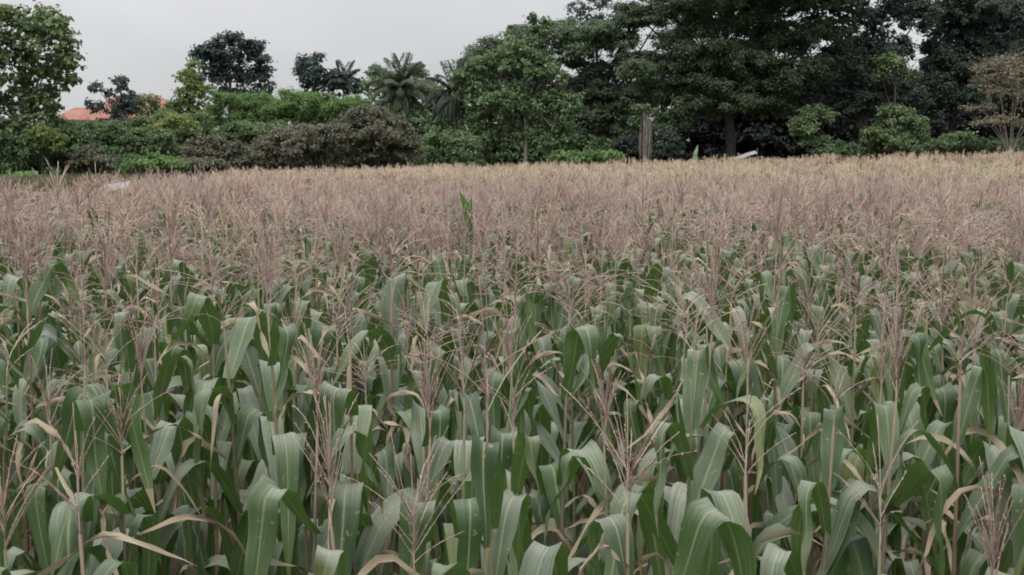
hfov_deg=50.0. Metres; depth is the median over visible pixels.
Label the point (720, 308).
maize plant
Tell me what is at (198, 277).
maize plant
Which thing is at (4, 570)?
maize plant
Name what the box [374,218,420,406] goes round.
maize plant
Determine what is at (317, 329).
maize plant
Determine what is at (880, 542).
maize plant
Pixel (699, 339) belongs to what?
maize plant
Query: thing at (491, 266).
maize plant
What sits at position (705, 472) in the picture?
maize plant
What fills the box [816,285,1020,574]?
maize plant
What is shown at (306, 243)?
maize plant
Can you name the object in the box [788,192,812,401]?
maize plant
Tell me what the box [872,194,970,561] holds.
maize plant
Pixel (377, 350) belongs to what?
maize plant
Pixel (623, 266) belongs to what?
maize plant
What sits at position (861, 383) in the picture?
maize plant
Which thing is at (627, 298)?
maize plant
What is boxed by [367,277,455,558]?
maize plant
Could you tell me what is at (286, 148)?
bush
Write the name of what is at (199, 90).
slender tree
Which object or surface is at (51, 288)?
maize plant
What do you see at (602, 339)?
maize plant
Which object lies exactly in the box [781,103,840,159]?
bush
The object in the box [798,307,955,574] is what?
maize plant
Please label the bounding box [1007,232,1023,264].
maize plant
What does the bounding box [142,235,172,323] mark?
maize plant
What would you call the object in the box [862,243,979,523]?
maize plant
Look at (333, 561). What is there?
maize plant
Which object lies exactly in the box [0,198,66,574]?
maize plant
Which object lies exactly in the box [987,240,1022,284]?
maize plant
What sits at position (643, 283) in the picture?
maize plant
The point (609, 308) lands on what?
maize plant
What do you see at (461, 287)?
maize plant
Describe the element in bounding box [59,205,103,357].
maize plant
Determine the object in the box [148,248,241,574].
maize plant
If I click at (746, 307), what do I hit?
maize plant
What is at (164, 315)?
maize plant
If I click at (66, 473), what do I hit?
maize plant
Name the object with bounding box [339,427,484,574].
maize plant
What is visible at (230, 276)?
maize plant
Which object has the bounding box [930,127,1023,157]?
bush
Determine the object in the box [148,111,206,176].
bush
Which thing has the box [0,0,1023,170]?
sky
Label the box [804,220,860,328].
maize plant
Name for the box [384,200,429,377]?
maize plant
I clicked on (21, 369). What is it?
maize plant
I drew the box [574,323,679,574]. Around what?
maize plant
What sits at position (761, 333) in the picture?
maize plant
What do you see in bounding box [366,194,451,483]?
maize plant
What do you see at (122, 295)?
maize plant
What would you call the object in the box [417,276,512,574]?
maize plant
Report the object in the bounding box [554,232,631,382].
maize plant
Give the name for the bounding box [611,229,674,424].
maize plant
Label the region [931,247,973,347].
maize plant
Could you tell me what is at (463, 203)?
maize plant
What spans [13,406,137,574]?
maize plant
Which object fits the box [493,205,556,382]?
maize plant
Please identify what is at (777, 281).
maize plant
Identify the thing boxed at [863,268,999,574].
maize plant
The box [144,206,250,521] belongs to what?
maize plant
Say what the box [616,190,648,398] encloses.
maize plant
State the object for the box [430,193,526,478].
maize plant
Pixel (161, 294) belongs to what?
maize plant
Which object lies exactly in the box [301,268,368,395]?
maize plant
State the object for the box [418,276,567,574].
maize plant
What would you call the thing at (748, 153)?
pale sheet
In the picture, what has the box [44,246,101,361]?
maize plant
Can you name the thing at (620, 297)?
maize plant
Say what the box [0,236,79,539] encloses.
maize plant
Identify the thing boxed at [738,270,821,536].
maize plant
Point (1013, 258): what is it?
maize plant
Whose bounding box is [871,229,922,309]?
maize plant
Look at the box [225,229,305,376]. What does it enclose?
maize plant
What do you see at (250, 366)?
maize plant
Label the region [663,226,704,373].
maize plant
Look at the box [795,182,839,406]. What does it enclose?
maize plant
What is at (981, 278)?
maize plant
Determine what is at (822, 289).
maize plant
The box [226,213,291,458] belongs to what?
maize plant
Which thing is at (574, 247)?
maize plant
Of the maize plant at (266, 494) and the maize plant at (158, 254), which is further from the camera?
the maize plant at (158, 254)
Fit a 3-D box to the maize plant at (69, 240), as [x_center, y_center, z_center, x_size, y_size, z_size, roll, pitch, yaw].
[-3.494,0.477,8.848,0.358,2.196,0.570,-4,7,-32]
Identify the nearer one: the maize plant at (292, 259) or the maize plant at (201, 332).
the maize plant at (201, 332)
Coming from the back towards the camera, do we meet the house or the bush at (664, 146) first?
the house
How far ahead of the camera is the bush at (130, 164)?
76.52 m
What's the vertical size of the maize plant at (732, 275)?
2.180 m
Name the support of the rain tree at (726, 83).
on the ground at (554, 535)
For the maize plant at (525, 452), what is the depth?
2.99 m
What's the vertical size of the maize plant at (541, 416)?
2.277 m
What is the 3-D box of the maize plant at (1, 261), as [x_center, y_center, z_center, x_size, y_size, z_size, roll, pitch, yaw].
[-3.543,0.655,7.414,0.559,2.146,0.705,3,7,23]
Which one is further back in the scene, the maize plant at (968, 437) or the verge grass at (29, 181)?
the verge grass at (29, 181)
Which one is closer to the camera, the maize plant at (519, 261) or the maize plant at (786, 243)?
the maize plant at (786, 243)
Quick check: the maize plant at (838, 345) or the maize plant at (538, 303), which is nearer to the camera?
the maize plant at (538, 303)
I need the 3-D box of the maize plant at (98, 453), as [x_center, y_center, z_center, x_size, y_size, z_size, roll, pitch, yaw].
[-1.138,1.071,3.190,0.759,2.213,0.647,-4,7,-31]
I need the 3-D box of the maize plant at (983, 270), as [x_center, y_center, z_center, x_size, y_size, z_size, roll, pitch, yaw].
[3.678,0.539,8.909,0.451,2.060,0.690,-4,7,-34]
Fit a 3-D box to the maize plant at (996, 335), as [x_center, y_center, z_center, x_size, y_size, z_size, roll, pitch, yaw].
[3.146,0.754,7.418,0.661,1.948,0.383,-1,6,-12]
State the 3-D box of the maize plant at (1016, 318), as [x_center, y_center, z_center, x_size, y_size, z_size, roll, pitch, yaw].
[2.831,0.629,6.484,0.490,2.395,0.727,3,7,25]
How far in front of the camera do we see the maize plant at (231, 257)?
9.46 m
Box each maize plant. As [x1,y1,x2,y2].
[0,196,96,574]
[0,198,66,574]
[0,206,34,377]
[0,207,32,366]
[0,212,104,574]
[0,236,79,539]
[0,243,69,574]
[0,244,22,411]
[0,251,34,399]
[0,252,72,574]
[0,296,59,571]
[0,297,25,502]
[0,317,54,550]
[0,423,22,568]
[0,434,195,574]
[0,443,16,566]
[0,468,23,569]
[2,231,31,500]
[2,354,82,574]
[3,208,90,438]
[7,284,155,574]
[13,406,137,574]
[17,301,188,574]
[21,360,145,534]
[22,208,73,373]
[22,258,153,533]
[28,261,126,574]
[30,241,103,480]
[32,243,72,359]
[33,202,59,281]
[42,286,128,426]
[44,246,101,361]
[48,292,212,574]
[49,198,76,360]
[51,364,245,574]
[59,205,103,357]
[59,259,97,337]
[60,218,95,330]
[67,220,147,357]
[74,204,181,475]
[77,268,167,490]
[83,216,124,459]
[85,219,186,390]
[87,205,209,571]
[87,222,164,392]
[87,258,136,359]
[98,245,122,374]
[106,278,232,574]
[107,226,152,374]
[111,288,229,574]
[118,234,163,326]
[124,252,181,394]
[127,244,179,485]
[135,232,194,506]
[137,278,304,574]
[140,228,211,411]
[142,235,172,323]
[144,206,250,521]
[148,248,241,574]
[151,231,260,489]
[156,204,222,394]
[159,240,285,574]
[166,240,192,367]
[174,219,235,434]
[174,226,249,413]
[180,239,239,432]
[188,247,249,538]
[194,216,291,524]
[201,179,237,338]
[206,231,357,574]
[212,231,252,314]
[221,244,320,489]
[225,222,257,414]
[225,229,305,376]
[225,259,291,409]
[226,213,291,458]
[229,230,261,488]
[229,247,273,314]
[230,221,318,574]
[237,229,261,489]
[241,221,318,476]
[242,278,326,574]
[244,311,383,574]
[254,240,348,571]
[269,221,318,354]
[272,208,302,414]
[275,256,323,448]
[283,240,349,444]
[284,280,383,574]
[287,210,363,509]
[289,382,419,574]
[294,337,412,574]
[295,186,332,482]
[295,190,385,572]
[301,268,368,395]
[305,207,370,362]
[307,276,386,574]
[309,180,356,359]
[315,214,478,574]
[318,243,382,506]
[319,262,437,574]
[323,201,390,501]
[324,220,355,323]
[326,212,378,372]
[328,210,407,574]
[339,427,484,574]
[353,266,452,570]
[354,285,441,573]
[356,241,390,408]
[357,230,410,443]
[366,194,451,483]
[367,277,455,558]
[371,221,442,502]
[372,235,460,559]
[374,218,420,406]
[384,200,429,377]
[386,291,482,574]
[397,190,469,558]
[398,323,461,574]
[400,193,433,342]
[402,246,446,399]
[417,209,479,475]
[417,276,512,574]
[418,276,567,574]
[419,213,451,312]
[425,220,491,499]
[427,215,456,474]
[427,309,488,569]
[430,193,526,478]
[438,192,513,283]
[441,186,542,526]
[446,212,482,476]
[447,255,528,499]
[448,193,512,385]
[450,210,492,353]
[451,220,496,384]
[452,230,578,574]
[461,249,501,399]
[470,238,524,358]
[473,243,503,355]
[481,290,563,574]
[487,205,584,531]
[487,236,544,345]
[488,255,594,542]
[488,347,583,574]
[489,170,579,542]
[489,211,576,484]
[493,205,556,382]
[502,222,557,493]
[514,295,612,563]
[521,202,589,410]
[523,256,657,574]
[524,240,588,507]
[527,198,567,319]
[529,233,586,412]
[529,253,611,557]
[530,208,565,308]
[533,267,662,574]
[543,238,606,537]
[544,338,669,574]
[545,181,602,416]
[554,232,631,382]
[556,244,645,516]
[560,384,696,574]
[565,200,617,414]
[565,209,673,504]
[568,267,744,574]
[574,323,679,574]
[577,201,632,381]
[583,216,666,506]
[599,248,697,574]
[600,225,765,574]
[603,233,647,481]
[610,221,683,574]
[610,225,651,472]
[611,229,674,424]
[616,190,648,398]
[623,223,698,505]
[626,227,694,303]
[630,265,746,574]
[646,281,822,574]
[656,243,703,487]
[657,250,788,574]
[662,264,738,429]
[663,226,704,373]
[664,254,728,471]
[672,206,755,489]
[672,358,799,574]
[673,218,733,357]
[683,240,766,493]
[685,193,732,479]
[685,214,751,421]
[686,211,829,564]
[688,227,753,489]
[698,227,737,333]
[701,234,766,454]
[707,213,740,418]
[718,341,874,574]
[720,169,818,402]
[728,160,817,564]
[728,247,788,523]
[731,198,796,484]
[731,203,763,451]
[732,242,788,456]
[734,238,782,524]
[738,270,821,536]
[739,277,864,563]
[743,215,851,469]
[747,205,802,403]
[751,324,896,574]
[764,241,817,474]
[764,312,938,574]
[772,261,822,504]
[776,211,805,410]
[779,258,859,574]
[787,215,858,409]
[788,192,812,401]
[791,278,953,574]
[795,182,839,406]
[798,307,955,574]
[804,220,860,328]
[804,228,881,559]
[805,247,943,568]
[806,213,941,574]
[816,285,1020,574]
[817,220,975,574]
[822,248,871,365]
[823,247,859,360]
[830,206,898,402]
[834,289,924,555]
[834,415,918,574]
[836,267,900,443]
[838,226,879,329]
[842,214,888,409]
[842,285,994,574]
[845,225,938,554]
[860,294,980,560]
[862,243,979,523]
[863,221,950,384]
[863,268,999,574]
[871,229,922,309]
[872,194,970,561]
[880,225,903,306]
[890,245,1023,572]
[890,263,938,516]
[893,232,954,332]
[899,188,986,372]
[902,263,1023,471]
[903,195,1007,554]
[917,326,1023,574]
[919,270,1011,574]
[921,224,984,375]
[926,222,946,340]
[929,239,1015,574]
[930,333,1023,574]
[931,205,996,341]
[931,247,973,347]
[931,284,1003,574]
[938,227,1023,429]
[941,223,986,298]
[953,255,1004,345]
[953,288,1023,476]
[956,224,1003,350]
[957,231,1002,301]
[957,325,1023,574]
[960,197,1023,442]
[961,456,1023,574]
[966,200,1023,428]
[967,257,1023,437]
[971,513,992,548]
[979,208,1023,427]
[983,228,1010,310]
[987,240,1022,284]
[992,366,1023,574]
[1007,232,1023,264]
[1013,401,1023,427]
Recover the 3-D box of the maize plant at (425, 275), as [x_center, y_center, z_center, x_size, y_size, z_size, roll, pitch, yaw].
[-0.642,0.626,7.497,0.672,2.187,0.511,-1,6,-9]
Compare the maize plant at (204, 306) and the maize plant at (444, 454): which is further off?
the maize plant at (204, 306)
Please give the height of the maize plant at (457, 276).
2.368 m
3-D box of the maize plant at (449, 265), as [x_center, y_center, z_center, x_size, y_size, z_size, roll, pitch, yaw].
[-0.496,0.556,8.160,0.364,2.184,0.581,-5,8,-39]
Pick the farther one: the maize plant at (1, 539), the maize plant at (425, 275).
the maize plant at (425, 275)
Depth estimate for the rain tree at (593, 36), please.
105.61 m
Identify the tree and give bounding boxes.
[0,0,87,171]
[83,74,141,175]
[163,59,216,181]
[185,29,277,117]
[291,51,367,97]
[328,59,360,96]
[357,62,484,139]
[366,52,437,163]
[425,56,479,164]
[447,12,586,161]
[451,3,688,151]
[564,0,622,61]
[607,0,863,178]
[764,0,945,179]
[867,51,922,117]
[884,0,1023,170]
[957,47,1023,155]
[969,57,1023,139]
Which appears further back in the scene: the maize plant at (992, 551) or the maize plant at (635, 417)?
the maize plant at (635, 417)
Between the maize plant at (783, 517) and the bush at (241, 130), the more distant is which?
the bush at (241, 130)
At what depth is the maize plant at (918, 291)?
7.21 m
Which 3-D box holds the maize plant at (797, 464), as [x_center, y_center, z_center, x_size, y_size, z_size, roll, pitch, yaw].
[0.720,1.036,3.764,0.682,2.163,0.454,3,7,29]
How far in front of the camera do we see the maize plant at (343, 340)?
7.34 m
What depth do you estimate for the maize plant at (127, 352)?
4.35 m
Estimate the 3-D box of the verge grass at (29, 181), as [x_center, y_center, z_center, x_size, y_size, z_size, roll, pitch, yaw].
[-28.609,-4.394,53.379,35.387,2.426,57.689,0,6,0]
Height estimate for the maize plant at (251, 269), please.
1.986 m
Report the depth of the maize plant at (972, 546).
3.97 m
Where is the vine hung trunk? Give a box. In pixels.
[627,103,660,168]
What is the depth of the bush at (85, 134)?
80.22 m
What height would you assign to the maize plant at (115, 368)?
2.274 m
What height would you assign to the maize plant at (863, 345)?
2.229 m
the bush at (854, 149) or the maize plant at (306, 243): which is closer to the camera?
the maize plant at (306, 243)
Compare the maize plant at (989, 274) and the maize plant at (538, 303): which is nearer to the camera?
the maize plant at (538, 303)
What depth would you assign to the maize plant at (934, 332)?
7.36 m
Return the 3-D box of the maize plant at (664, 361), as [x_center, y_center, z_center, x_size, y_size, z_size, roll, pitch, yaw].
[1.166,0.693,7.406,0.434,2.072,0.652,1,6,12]
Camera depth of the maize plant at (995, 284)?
8.28 m
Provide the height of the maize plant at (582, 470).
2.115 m
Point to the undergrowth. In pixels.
(511, 153)
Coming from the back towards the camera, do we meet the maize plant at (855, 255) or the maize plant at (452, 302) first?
the maize plant at (855, 255)
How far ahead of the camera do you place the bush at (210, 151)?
80.09 m
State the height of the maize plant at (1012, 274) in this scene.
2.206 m
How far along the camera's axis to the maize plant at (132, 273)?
8.78 m
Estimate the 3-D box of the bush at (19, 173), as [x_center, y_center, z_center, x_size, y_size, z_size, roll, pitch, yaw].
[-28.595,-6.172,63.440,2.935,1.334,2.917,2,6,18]
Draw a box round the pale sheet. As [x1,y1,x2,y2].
[734,151,756,159]
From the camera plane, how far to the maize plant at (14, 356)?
4.59 m
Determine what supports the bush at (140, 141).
on the ground at (554, 535)
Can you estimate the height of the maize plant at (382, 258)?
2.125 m
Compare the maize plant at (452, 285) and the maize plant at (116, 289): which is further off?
the maize plant at (116, 289)
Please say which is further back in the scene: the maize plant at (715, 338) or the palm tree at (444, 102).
the palm tree at (444, 102)
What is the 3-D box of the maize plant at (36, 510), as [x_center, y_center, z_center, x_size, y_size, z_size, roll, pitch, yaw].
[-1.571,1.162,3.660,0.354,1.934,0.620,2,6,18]
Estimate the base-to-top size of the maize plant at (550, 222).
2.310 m
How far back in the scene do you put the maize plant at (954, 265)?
8.04 m
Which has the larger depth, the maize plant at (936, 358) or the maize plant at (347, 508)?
the maize plant at (936, 358)
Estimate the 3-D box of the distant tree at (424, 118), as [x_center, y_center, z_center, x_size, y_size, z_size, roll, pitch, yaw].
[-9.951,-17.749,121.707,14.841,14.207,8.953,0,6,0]
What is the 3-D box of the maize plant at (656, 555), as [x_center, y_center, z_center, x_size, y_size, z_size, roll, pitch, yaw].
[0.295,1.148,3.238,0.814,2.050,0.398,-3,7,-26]
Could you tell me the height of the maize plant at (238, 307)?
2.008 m
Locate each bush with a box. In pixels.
[0,118,65,174]
[1,170,49,178]
[21,123,72,174]
[41,114,126,175]
[64,143,123,175]
[67,117,143,173]
[103,126,184,173]
[114,149,191,174]
[128,93,186,172]
[130,108,214,175]
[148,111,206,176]
[172,133,264,175]
[195,119,290,146]
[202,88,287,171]
[248,121,337,171]
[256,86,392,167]
[306,103,430,170]
[409,126,485,167]
[545,147,625,167]
[609,127,686,162]
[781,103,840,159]
[809,138,869,159]
[859,101,945,157]
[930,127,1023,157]
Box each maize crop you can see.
[0,158,1023,574]
[147,147,1023,200]
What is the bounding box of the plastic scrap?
[107,181,129,190]
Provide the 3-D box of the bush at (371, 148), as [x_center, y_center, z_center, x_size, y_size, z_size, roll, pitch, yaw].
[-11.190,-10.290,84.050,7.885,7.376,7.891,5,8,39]
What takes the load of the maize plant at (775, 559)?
on the ground at (554, 535)
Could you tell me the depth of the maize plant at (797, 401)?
6.65 m
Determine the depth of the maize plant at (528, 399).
3.80 m
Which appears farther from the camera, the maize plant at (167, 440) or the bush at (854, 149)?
the bush at (854, 149)
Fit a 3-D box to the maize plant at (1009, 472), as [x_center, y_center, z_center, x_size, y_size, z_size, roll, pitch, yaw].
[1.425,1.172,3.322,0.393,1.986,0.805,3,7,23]
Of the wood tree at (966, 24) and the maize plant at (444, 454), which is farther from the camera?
the wood tree at (966, 24)
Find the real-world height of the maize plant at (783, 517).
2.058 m
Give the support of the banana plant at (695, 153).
on the ground at (554, 535)
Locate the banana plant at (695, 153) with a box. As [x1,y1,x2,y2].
[690,145,701,162]
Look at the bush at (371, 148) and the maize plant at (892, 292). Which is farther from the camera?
the bush at (371, 148)
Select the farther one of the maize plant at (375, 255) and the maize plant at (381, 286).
the maize plant at (375, 255)
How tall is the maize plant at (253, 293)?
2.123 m
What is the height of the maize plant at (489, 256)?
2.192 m
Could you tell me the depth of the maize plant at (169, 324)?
5.74 m
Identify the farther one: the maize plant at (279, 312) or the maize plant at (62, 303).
the maize plant at (62, 303)
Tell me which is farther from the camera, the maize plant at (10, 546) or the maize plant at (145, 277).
the maize plant at (145, 277)
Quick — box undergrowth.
[0,120,614,179]
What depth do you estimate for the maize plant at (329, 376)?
4.42 m
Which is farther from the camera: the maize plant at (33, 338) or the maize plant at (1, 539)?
the maize plant at (33, 338)
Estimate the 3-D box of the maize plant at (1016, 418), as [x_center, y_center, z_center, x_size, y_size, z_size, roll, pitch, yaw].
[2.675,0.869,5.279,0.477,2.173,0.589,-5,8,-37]
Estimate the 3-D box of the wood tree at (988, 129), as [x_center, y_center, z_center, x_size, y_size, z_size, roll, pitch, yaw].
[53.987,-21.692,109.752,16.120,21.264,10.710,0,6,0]
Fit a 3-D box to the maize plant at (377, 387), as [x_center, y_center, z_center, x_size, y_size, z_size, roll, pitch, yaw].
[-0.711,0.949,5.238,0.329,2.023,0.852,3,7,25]
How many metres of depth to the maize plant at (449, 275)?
7.42 m
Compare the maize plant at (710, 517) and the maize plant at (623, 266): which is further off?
the maize plant at (623, 266)
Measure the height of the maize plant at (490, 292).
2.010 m
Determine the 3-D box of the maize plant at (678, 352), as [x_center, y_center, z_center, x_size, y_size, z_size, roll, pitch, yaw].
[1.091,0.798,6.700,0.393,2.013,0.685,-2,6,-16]
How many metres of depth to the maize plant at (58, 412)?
5.82 m
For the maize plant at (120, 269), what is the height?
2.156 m
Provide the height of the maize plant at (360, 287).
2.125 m
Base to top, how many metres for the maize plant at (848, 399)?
2.198 m
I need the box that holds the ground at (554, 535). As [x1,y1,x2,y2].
[0,173,1019,574]
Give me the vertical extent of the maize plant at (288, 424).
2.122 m
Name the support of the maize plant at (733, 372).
on the ground at (554, 535)
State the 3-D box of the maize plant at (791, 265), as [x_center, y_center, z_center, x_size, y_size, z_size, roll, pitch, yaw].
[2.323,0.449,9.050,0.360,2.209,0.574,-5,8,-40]
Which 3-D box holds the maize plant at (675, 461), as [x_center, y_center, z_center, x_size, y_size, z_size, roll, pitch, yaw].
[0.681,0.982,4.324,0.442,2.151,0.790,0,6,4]
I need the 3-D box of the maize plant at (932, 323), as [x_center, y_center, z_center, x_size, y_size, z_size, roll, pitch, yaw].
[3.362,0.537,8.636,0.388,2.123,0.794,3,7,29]
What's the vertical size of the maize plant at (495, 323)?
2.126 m
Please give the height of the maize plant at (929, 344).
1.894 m
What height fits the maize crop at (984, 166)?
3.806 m
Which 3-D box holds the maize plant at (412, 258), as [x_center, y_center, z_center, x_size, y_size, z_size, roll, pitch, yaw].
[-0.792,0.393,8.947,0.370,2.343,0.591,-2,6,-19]
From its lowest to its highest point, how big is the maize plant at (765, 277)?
2.559 m
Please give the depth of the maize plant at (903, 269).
6.58 m
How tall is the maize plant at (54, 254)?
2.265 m
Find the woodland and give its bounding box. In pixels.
[447,13,1023,180]
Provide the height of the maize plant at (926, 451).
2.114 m
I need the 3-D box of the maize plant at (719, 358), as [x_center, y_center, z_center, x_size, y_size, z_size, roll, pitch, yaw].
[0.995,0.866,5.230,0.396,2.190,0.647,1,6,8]
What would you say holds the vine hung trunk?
on the ground at (554, 535)
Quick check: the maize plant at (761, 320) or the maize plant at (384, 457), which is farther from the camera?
the maize plant at (761, 320)
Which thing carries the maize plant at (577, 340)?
on the ground at (554, 535)
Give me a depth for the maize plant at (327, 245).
8.88 m
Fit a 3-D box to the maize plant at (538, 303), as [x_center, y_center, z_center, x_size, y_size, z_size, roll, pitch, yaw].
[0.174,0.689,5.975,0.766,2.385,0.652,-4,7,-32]
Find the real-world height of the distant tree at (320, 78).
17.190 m
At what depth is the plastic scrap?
25.89 m
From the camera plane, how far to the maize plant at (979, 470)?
5.92 m
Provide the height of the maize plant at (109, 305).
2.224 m
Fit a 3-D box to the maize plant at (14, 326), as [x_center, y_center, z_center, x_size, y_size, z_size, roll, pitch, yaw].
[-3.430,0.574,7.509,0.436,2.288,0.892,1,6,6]
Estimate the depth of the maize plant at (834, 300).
8.18 m
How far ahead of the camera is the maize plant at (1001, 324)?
5.27 m
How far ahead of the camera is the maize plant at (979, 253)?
8.21 m
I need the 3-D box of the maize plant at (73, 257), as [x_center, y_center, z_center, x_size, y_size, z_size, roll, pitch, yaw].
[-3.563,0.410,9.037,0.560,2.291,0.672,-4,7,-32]
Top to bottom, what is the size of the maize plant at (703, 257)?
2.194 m
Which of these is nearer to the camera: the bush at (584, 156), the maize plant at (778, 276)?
the maize plant at (778, 276)
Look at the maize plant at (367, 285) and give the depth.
8.81 m
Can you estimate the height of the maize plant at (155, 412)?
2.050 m
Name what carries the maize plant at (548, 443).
on the ground at (554, 535)
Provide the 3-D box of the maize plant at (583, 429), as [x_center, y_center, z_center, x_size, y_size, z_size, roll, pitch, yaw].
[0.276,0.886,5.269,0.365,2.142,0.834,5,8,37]
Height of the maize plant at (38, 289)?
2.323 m
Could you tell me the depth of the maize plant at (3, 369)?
5.06 m
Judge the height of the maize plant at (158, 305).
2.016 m
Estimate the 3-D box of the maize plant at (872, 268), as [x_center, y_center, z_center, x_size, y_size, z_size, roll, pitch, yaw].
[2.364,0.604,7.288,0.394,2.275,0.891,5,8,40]
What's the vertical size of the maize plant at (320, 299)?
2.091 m
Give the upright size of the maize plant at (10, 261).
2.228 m
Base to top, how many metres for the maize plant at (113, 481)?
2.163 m
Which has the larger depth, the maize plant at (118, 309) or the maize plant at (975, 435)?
the maize plant at (118, 309)
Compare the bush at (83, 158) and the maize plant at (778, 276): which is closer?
the maize plant at (778, 276)
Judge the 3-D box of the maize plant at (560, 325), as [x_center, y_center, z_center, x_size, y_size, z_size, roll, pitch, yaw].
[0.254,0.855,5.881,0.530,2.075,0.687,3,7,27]
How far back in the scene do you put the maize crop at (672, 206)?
13.64 m
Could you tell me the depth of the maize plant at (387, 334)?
4.33 m
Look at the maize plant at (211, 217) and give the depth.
8.76 m
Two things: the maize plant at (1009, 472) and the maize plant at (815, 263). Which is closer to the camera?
the maize plant at (1009, 472)
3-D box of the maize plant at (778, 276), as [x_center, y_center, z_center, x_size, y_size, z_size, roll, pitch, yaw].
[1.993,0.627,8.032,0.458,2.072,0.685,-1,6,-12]
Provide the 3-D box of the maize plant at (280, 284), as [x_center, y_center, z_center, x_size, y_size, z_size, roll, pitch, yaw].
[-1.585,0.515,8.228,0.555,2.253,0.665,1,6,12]
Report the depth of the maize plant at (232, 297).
8.17 m
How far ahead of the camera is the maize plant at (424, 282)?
8.93 m
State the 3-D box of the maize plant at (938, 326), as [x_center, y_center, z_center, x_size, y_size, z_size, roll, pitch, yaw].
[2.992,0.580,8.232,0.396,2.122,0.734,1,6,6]
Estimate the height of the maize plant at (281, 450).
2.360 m
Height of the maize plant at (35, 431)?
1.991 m
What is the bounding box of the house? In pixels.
[59,95,166,122]
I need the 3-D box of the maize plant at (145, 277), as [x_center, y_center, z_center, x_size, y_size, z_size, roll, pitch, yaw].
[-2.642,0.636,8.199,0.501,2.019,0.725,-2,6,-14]
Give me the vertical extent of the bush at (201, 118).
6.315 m
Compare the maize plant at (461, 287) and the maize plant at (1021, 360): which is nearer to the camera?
the maize plant at (1021, 360)
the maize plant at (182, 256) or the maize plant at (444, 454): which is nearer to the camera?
the maize plant at (444, 454)
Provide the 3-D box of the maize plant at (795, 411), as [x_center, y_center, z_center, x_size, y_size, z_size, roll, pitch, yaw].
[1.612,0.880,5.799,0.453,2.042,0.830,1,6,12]
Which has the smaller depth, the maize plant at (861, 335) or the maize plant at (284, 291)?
the maize plant at (861, 335)
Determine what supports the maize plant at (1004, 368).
on the ground at (554, 535)
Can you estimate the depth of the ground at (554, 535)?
8.08 m
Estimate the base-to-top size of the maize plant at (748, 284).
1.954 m
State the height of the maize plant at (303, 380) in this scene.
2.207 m
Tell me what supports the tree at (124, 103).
on the ground at (554, 535)
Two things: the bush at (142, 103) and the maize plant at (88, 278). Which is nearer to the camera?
the maize plant at (88, 278)
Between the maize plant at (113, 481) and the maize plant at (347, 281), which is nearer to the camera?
the maize plant at (113, 481)
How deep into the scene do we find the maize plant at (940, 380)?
4.47 m
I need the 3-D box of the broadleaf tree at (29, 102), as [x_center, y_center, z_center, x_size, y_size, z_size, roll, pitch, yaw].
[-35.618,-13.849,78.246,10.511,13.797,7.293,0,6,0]
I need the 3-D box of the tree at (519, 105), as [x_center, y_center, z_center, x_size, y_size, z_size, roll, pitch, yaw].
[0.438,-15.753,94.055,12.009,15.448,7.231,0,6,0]
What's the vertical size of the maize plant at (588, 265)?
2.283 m
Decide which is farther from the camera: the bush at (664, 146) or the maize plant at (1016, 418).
the bush at (664, 146)
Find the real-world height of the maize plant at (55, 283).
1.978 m
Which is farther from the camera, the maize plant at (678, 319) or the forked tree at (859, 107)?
the forked tree at (859, 107)
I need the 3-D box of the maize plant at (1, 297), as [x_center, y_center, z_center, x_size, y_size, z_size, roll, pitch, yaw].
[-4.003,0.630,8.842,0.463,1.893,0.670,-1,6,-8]
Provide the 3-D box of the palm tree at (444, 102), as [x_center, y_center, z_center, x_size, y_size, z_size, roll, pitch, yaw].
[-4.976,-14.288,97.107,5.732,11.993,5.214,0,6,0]
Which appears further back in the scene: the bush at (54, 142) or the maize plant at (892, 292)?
the bush at (54, 142)
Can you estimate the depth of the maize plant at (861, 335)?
5.25 m
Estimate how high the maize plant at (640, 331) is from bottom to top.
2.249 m
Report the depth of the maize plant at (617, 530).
2.33 m
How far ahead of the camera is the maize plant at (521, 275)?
6.55 m
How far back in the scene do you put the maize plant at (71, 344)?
5.85 m
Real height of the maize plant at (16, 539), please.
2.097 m
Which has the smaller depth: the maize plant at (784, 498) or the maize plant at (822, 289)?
the maize plant at (784, 498)
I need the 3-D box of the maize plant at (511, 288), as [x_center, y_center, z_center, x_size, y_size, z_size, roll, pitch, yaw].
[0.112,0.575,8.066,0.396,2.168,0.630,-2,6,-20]
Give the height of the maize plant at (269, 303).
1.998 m
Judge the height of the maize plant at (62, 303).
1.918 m
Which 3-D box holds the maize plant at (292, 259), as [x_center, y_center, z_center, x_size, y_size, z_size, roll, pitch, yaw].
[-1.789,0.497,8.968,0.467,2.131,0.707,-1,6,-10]
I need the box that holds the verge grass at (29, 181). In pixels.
[0,172,170,213]
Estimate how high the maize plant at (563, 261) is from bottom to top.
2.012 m
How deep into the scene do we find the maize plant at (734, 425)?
8.09 m
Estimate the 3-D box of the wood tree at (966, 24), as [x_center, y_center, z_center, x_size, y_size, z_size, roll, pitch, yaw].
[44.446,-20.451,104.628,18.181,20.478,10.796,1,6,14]
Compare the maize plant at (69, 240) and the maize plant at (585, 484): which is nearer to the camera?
the maize plant at (585, 484)
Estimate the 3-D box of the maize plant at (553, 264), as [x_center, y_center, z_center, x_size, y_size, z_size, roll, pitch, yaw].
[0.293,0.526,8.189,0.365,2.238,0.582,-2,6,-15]
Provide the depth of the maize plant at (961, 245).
9.35 m
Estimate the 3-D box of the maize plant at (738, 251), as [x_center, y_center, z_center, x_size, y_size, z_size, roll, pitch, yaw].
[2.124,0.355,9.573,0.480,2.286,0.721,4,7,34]
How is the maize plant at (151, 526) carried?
on the ground at (554, 535)
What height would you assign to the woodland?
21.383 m
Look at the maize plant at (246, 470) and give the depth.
5.23 m

